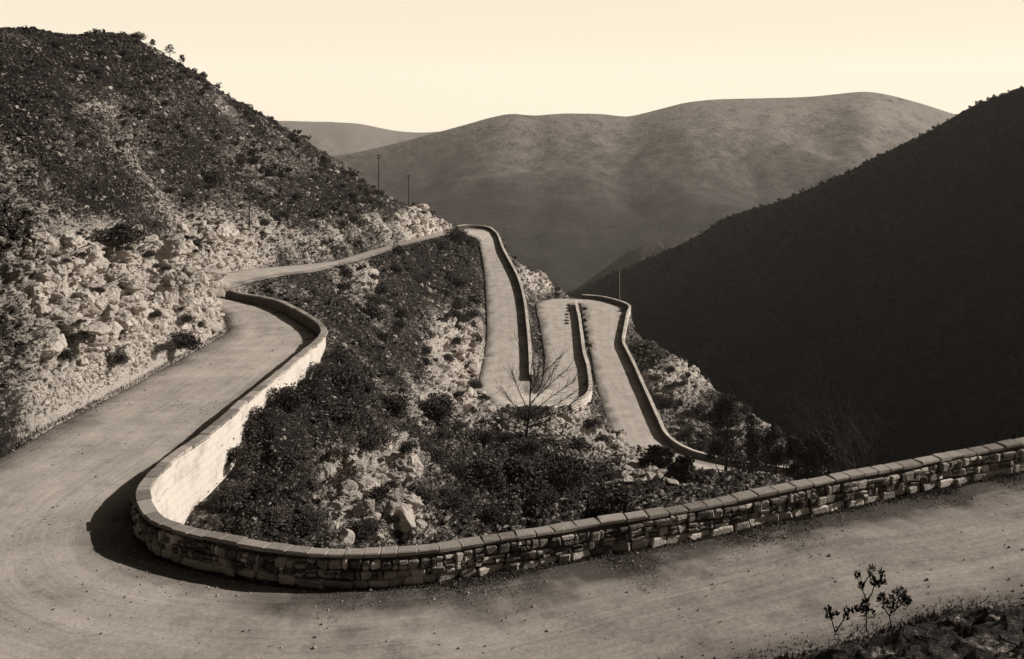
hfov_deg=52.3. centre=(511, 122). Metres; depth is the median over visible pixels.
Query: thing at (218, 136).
scrub bush
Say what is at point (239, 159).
scrub bush
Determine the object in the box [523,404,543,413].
scrub bush
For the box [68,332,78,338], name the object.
scrub bush
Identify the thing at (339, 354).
scrub bush
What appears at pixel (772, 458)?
evergreen tree
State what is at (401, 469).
scrub bush
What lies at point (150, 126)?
scrub bush
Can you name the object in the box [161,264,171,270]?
scrub bush
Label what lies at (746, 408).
scrub bush
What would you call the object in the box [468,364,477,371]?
boulder
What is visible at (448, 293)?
scrub bush
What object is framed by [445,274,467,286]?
scrub bush
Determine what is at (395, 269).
scrub bush
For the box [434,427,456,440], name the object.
scrub bush
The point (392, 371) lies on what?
scrub bush
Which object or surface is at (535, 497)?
scrub bush
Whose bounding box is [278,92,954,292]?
mountains
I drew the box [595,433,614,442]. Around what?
scrub bush
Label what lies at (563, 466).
scrub bush
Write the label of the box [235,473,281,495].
scrub bush
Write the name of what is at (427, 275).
scrub bush
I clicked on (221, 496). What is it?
scrub bush
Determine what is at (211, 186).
scrub bush
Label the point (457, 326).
scrub bush
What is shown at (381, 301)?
scrub bush
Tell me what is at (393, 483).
scrub bush
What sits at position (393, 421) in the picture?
dry bush
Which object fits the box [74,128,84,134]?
scrub bush
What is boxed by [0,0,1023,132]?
sky
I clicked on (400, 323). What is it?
scrub bush
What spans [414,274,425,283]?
scrub bush
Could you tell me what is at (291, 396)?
scrub bush
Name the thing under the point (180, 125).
scrub bush
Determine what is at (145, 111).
scrub bush
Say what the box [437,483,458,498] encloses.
scrub bush
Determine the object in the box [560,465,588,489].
scrub bush
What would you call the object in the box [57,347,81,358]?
scrub bush
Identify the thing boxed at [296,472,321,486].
dry bush
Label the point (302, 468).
dry bush
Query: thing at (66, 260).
scrub bush
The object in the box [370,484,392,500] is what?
scrub bush
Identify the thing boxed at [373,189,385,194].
scrub bush
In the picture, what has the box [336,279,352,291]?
scrub bush
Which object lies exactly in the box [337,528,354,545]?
boulder
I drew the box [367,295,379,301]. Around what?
scrub bush
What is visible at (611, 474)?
scrub bush
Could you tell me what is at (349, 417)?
scrub bush
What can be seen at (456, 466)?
scrub bush
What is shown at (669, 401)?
scrub bush
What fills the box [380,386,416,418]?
scrub bush
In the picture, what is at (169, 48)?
stunted tree
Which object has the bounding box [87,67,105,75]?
scrub bush
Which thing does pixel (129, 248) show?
scrub bush
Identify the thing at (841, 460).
sapling
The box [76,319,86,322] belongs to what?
scrub bush
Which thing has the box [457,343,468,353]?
boulder
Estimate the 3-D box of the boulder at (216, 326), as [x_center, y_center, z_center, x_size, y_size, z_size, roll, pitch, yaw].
[-15.338,10.586,53.849,0.708,0.557,0.835,0,0,-4]
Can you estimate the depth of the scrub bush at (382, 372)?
78.54 m
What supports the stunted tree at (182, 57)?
on the hillside at (1002, 638)
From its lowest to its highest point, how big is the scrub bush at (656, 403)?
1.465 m
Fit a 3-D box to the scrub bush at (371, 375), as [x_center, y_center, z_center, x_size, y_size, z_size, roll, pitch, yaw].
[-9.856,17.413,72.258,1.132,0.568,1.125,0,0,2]
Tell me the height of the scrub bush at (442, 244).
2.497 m
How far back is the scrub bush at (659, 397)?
176.45 m
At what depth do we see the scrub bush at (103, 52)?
121.92 m
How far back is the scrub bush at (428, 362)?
115.14 m
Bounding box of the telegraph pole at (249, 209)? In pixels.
[249,187,249,236]
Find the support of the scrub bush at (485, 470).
on the hillside at (1002, 638)
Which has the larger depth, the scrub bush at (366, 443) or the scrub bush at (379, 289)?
the scrub bush at (379, 289)
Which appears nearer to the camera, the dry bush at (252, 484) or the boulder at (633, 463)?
the dry bush at (252, 484)
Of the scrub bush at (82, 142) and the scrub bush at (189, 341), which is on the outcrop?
the scrub bush at (189, 341)
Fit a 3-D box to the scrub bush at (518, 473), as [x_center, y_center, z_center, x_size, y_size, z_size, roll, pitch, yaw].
[0.118,20.199,60.470,4.856,1.968,3.631,0,0,-30]
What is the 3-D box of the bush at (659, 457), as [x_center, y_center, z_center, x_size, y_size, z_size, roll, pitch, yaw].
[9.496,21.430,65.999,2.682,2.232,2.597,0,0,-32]
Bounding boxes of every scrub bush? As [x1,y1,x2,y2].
[48,40,65,46]
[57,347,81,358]
[59,257,70,262]
[63,115,75,120]
[65,336,72,345]
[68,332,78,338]
[74,63,84,67]
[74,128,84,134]
[76,97,87,102]
[76,139,87,146]
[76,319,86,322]
[76,332,91,338]
[77,251,86,255]
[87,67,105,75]
[90,218,155,246]
[90,287,106,292]
[92,184,104,190]
[93,48,109,56]
[99,234,111,242]
[106,346,131,367]
[113,79,125,87]
[114,138,126,146]
[125,31,146,39]
[125,245,134,252]
[129,107,140,111]
[135,83,144,88]
[137,108,151,113]
[142,54,153,61]
[143,249,157,257]
[144,79,153,83]
[146,123,154,128]
[148,309,165,317]
[151,341,175,352]
[152,263,161,267]
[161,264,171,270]
[163,100,171,105]
[164,186,176,192]
[166,328,207,351]
[171,123,185,127]
[178,313,195,323]
[179,68,192,73]
[179,190,193,199]
[187,237,201,246]
[197,320,205,326]
[198,71,207,77]
[202,166,230,186]
[203,183,219,188]
[207,478,257,510]
[212,133,221,139]
[226,437,261,468]
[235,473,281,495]
[236,156,246,163]
[239,102,253,108]
[239,414,274,443]
[244,156,259,164]
[247,149,255,154]
[248,404,285,426]
[259,218,270,224]
[265,170,276,176]
[265,379,318,408]
[272,442,317,472]
[276,172,286,177]
[278,211,290,215]
[290,193,302,198]
[290,504,329,535]
[297,370,324,392]
[306,360,336,377]
[315,398,376,435]
[318,167,326,171]
[326,346,355,360]
[328,359,368,398]
[334,262,353,276]
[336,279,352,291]
[341,515,389,541]
[343,362,357,370]
[347,190,361,198]
[348,198,360,202]
[348,215,360,221]
[355,430,388,453]
[358,301,389,318]
[363,366,375,374]
[364,301,377,306]
[366,383,374,391]
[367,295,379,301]
[368,373,377,378]
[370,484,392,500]
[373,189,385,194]
[373,285,389,294]
[374,330,393,340]
[375,295,387,305]
[376,369,386,376]
[379,464,407,472]
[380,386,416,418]
[382,216,388,222]
[382,480,397,488]
[387,264,402,273]
[387,512,399,523]
[388,241,407,254]
[388,367,397,375]
[390,324,401,331]
[391,307,410,317]
[394,319,407,327]
[395,437,416,453]
[395,531,414,544]
[404,261,415,273]
[412,483,435,502]
[413,390,458,424]
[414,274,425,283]
[420,271,434,280]
[421,346,432,354]
[422,356,432,365]
[423,447,450,464]
[427,331,434,338]
[430,392,450,402]
[432,491,469,509]
[433,427,448,439]
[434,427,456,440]
[435,240,451,251]
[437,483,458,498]
[441,287,451,296]
[442,353,454,362]
[444,226,468,241]
[444,312,454,319]
[445,271,458,278]
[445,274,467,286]
[445,459,468,475]
[448,310,461,318]
[449,336,466,345]
[450,300,464,309]
[451,420,467,431]
[451,456,509,489]
[454,323,461,329]
[454,390,463,396]
[456,485,478,498]
[460,311,473,322]
[463,236,480,245]
[465,308,481,317]
[465,378,483,388]
[469,426,502,442]
[475,394,490,400]
[475,502,508,522]
[484,450,554,486]
[498,431,513,441]
[509,402,544,421]
[521,439,545,452]
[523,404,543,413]
[523,489,544,505]
[540,452,606,488]
[541,491,558,504]
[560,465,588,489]
[566,435,587,450]
[584,414,605,429]
[585,486,641,514]
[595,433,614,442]
[600,470,622,480]
[609,457,620,463]
[647,374,661,380]
[652,394,665,403]
[653,399,660,406]
[659,396,677,406]
[663,383,671,388]
[664,365,676,371]
[670,380,684,388]
[677,419,687,424]
[680,408,696,417]
[680,427,694,435]
[686,425,696,430]
[694,403,707,412]
[707,407,713,417]
[735,428,744,435]
[741,404,752,413]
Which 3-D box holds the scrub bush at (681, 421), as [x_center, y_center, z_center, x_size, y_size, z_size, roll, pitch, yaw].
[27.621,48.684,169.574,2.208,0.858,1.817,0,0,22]
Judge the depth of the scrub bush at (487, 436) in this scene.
80.64 m
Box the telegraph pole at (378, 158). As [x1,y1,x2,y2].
[377,154,380,188]
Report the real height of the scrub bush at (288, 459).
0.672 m
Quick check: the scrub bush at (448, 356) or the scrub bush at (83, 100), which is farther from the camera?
the scrub bush at (448, 356)
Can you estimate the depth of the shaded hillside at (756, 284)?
381.65 m
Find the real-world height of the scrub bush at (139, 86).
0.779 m
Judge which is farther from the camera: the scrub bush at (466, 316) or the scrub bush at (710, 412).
the scrub bush at (710, 412)
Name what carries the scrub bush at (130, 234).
on the outcrop
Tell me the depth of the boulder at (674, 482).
51.35 m
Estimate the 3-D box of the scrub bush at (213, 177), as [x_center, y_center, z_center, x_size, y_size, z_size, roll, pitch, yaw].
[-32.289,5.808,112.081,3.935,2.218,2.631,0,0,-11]
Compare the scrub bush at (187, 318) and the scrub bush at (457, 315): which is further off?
the scrub bush at (457, 315)
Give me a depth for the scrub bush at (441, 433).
73.26 m
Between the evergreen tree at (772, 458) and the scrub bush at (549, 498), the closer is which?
the scrub bush at (549, 498)
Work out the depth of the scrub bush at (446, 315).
156.96 m
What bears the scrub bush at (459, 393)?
on the hillside at (1002, 638)
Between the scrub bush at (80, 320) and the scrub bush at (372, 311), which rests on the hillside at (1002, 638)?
the scrub bush at (372, 311)
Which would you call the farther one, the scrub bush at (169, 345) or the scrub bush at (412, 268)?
the scrub bush at (412, 268)
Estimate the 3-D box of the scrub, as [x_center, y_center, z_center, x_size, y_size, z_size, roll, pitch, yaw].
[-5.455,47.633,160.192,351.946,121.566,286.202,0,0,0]
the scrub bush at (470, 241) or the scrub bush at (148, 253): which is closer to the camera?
the scrub bush at (148, 253)
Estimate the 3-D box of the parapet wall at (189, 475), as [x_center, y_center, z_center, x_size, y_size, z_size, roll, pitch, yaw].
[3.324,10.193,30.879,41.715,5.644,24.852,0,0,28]
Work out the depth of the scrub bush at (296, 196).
140.21 m
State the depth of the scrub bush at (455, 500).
42.97 m
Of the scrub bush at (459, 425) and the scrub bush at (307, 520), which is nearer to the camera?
the scrub bush at (307, 520)
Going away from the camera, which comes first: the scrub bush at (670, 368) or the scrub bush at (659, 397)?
the scrub bush at (659, 397)
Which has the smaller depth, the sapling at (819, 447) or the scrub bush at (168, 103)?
the sapling at (819, 447)
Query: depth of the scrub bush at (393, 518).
33.27 m
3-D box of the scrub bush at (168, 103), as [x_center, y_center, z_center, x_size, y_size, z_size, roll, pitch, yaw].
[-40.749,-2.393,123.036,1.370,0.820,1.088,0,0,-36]
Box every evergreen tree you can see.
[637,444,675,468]
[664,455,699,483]
[703,393,747,470]
[741,414,768,473]
[757,425,790,475]
[780,434,811,480]
[794,428,838,479]
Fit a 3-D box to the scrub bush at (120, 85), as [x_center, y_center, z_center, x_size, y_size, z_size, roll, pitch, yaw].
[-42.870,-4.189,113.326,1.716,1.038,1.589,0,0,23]
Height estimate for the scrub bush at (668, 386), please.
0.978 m
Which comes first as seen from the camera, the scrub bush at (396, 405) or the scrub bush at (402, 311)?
the scrub bush at (396, 405)
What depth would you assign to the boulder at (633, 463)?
66.21 m
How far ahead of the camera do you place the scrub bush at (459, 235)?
213.50 m
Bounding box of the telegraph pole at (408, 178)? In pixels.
[407,175,409,205]
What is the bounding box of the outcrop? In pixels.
[6,107,712,540]
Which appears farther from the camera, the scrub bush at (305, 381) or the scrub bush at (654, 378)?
the scrub bush at (654, 378)
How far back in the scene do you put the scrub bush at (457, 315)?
161.04 m
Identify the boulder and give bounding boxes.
[211,321,221,332]
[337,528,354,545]
[341,480,357,489]
[394,506,415,533]
[440,365,454,377]
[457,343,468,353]
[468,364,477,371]
[625,459,636,466]
[644,471,654,479]
[665,478,678,485]
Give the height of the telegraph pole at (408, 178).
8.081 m
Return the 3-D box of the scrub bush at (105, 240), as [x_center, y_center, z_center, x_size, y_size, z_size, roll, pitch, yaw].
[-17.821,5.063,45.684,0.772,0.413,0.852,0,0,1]
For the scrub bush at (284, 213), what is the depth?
126.63 m
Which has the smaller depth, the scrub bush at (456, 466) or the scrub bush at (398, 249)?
the scrub bush at (456, 466)
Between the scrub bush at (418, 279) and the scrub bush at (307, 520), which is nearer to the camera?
the scrub bush at (307, 520)
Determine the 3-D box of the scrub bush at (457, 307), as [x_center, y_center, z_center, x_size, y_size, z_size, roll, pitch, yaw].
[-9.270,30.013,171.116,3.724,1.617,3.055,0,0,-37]
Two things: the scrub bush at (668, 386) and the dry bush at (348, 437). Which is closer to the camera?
the dry bush at (348, 437)
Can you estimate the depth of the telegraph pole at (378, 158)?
227.63 m
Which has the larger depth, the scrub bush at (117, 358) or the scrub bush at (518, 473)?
the scrub bush at (518, 473)
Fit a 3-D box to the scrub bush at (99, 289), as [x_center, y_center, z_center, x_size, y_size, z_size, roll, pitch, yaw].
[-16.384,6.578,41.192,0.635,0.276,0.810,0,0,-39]
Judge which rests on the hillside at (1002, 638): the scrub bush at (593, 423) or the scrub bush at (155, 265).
the scrub bush at (593, 423)
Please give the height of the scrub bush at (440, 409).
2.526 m
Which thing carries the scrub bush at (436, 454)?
on the hillside at (1002, 638)
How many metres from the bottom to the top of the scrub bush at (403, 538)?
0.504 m
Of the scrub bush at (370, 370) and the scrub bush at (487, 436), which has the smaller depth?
the scrub bush at (370, 370)
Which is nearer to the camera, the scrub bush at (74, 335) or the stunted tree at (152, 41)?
the scrub bush at (74, 335)
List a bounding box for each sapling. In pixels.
[778,395,843,475]
[784,362,882,471]
[832,387,906,469]
[850,394,933,465]
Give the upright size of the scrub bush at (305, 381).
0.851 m
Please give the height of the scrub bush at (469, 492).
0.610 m
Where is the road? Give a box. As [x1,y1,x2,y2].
[0,228,1023,658]
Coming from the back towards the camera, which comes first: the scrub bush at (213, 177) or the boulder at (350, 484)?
the scrub bush at (213, 177)
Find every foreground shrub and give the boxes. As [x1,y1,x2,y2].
[824,603,850,634]
[851,563,886,631]
[877,586,912,634]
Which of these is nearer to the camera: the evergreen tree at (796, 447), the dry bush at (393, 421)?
the dry bush at (393, 421)
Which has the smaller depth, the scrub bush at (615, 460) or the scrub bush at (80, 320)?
the scrub bush at (80, 320)
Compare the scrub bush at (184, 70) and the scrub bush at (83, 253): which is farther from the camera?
the scrub bush at (184, 70)
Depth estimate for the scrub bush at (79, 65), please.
104.09 m
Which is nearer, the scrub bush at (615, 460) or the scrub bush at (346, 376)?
the scrub bush at (346, 376)
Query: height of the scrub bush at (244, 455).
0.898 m
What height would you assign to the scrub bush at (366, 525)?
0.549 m
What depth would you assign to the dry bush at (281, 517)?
28.89 m
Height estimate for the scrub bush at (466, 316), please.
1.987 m
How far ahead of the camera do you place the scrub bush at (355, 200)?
177.21 m
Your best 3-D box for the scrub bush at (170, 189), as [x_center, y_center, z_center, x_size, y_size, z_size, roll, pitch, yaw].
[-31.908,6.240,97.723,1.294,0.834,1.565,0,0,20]
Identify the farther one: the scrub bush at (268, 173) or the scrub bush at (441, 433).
the scrub bush at (268, 173)
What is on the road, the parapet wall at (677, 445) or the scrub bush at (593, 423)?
the parapet wall at (677, 445)
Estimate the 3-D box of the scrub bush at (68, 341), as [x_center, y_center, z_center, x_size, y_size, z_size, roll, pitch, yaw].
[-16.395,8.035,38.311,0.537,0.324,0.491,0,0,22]
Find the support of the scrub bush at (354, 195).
on the hillside at (1002, 638)
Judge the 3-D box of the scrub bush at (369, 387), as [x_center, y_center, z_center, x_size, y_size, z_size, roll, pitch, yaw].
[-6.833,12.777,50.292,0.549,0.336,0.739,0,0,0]
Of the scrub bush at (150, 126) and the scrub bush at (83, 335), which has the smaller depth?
the scrub bush at (83, 335)
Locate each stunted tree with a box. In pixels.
[149,39,155,46]
[164,44,175,53]
[178,54,185,61]
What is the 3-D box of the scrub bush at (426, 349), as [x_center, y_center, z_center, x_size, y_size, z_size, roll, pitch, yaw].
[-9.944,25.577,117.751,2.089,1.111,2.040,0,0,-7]
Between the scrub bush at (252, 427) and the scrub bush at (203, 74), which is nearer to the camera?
the scrub bush at (252, 427)
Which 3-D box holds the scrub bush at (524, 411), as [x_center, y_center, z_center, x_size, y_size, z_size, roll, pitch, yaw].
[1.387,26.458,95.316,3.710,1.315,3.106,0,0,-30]
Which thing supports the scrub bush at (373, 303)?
on the hillside at (1002, 638)
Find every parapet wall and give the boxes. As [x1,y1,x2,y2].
[130,331,1023,589]
[225,289,326,335]
[456,225,532,381]
[546,300,592,410]
[582,294,798,475]
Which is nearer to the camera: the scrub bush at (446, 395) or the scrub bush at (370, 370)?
the scrub bush at (370, 370)
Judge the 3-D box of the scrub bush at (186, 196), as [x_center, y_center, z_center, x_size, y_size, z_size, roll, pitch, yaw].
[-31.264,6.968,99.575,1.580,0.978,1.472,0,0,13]
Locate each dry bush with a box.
[230,479,258,492]
[266,498,296,526]
[293,460,320,474]
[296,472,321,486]
[332,443,356,453]
[333,464,363,481]
[336,425,349,431]
[339,432,357,443]
[357,486,385,508]
[366,421,397,438]
[369,431,397,449]
[374,501,385,511]
[385,416,399,428]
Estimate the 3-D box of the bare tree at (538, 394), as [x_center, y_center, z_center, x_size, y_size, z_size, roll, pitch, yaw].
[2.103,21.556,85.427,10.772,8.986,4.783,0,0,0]
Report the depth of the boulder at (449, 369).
120.21 m
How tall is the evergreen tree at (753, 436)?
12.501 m
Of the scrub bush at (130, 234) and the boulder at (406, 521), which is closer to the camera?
the boulder at (406, 521)
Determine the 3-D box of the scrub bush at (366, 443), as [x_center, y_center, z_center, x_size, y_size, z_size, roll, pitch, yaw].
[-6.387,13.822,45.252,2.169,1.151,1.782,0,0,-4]
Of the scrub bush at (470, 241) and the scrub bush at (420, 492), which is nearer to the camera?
the scrub bush at (420, 492)
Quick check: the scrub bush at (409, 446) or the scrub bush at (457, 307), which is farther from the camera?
the scrub bush at (457, 307)
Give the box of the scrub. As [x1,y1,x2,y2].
[0,24,1023,647]
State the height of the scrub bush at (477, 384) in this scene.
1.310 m
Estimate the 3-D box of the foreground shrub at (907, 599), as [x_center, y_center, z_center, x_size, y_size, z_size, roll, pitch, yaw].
[6.165,7.850,16.798,0.590,0.808,0.279,0,0,0]
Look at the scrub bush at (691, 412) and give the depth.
172.68 m
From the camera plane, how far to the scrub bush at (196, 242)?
90.32 m
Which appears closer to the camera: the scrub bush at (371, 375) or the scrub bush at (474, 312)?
the scrub bush at (371, 375)
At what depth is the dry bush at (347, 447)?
37.19 m
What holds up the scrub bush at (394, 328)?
on the hillside at (1002, 638)
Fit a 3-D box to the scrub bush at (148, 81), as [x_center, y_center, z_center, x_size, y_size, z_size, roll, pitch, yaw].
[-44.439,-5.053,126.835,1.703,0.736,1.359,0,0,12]
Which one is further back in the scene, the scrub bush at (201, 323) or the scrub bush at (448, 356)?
the scrub bush at (448, 356)
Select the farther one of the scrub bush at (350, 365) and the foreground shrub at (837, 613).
the scrub bush at (350, 365)
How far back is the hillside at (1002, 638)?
77.62 m
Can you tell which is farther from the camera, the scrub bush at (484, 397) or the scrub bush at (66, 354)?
the scrub bush at (484, 397)
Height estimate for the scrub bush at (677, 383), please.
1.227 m
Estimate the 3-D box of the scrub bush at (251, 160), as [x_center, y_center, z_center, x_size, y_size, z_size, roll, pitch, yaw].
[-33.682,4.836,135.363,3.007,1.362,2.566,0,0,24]
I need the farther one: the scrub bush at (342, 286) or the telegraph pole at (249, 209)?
the scrub bush at (342, 286)
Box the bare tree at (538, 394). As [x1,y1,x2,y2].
[474,328,601,438]
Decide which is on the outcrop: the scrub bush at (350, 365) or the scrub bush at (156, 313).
the scrub bush at (156, 313)
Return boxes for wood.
[568,86,1023,472]
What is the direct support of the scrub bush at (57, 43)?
on the hillside at (1002, 638)
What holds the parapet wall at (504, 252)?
on the road
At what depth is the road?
21.12 m
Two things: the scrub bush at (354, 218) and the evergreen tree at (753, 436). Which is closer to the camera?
the evergreen tree at (753, 436)
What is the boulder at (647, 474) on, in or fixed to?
on the hillside at (1002, 638)
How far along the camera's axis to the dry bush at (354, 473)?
35.61 m
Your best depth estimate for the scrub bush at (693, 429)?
167.37 m
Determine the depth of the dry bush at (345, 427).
41.09 m
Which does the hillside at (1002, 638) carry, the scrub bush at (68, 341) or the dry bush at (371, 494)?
the dry bush at (371, 494)
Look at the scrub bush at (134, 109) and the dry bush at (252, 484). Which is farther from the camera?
the scrub bush at (134, 109)
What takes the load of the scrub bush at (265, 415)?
on the hillside at (1002, 638)
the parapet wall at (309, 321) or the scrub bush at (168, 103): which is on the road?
the parapet wall at (309, 321)
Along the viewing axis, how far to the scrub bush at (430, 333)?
138.54 m
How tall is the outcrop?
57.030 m
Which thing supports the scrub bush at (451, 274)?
on the hillside at (1002, 638)
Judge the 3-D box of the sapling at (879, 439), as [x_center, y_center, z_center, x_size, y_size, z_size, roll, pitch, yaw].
[17.452,15.344,48.824,3.458,6.174,5.538,0,0,0]
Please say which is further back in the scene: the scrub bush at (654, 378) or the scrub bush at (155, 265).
the scrub bush at (654, 378)
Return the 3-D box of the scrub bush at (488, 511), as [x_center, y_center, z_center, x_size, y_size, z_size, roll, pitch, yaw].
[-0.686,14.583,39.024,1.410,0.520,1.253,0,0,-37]
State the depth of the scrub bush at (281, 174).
142.88 m
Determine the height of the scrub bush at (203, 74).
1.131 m
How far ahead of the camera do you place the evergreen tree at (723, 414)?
104.53 m
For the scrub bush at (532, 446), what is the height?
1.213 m
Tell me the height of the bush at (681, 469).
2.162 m
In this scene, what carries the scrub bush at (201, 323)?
on the hillside at (1002, 638)
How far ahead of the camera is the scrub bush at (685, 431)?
165.07 m
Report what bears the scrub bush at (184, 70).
on the hillside at (1002, 638)
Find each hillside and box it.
[0,26,1023,658]
[565,87,1023,471]
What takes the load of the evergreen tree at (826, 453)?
on the hillside at (1002, 638)
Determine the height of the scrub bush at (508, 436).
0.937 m
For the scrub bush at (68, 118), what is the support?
on the hillside at (1002, 638)
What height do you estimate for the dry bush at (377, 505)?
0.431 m
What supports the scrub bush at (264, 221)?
on the hillside at (1002, 638)
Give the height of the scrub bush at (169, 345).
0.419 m
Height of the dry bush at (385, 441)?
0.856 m
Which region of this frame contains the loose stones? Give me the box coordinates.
[0,30,1008,628]
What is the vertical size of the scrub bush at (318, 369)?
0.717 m
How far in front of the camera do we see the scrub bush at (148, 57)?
133.36 m
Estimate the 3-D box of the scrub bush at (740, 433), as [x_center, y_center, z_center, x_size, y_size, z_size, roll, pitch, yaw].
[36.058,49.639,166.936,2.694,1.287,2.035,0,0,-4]
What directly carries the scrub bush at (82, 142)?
on the hillside at (1002, 638)
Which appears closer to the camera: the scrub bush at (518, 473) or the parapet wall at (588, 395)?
the scrub bush at (518, 473)
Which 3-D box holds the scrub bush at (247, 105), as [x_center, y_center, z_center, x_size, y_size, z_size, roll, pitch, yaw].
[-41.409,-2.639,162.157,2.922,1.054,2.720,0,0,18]
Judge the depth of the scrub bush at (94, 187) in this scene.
62.04 m
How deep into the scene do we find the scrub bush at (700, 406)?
173.98 m
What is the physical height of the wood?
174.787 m
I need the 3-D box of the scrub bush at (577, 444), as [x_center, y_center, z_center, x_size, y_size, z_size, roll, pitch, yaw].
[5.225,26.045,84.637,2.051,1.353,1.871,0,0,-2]
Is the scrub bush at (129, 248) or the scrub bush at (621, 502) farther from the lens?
the scrub bush at (129, 248)
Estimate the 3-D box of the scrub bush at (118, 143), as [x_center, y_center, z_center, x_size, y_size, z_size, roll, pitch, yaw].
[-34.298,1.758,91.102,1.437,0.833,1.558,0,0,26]
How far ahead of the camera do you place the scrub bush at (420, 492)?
43.90 m
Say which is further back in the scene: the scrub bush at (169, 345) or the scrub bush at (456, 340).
the scrub bush at (456, 340)
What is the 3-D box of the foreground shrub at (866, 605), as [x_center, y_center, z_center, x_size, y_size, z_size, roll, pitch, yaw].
[5.640,7.519,16.502,0.620,1.074,0.250,0,0,0]
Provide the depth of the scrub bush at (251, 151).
139.98 m
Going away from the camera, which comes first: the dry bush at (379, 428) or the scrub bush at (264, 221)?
the dry bush at (379, 428)
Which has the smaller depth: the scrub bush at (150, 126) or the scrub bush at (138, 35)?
the scrub bush at (150, 126)
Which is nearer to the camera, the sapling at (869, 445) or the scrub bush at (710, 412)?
the sapling at (869, 445)
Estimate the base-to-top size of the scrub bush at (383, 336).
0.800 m
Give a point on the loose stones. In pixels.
(30, 266)
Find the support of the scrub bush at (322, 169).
on the hillside at (1002, 638)
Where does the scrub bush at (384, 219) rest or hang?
on the hillside at (1002, 638)
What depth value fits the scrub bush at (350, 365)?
48.79 m

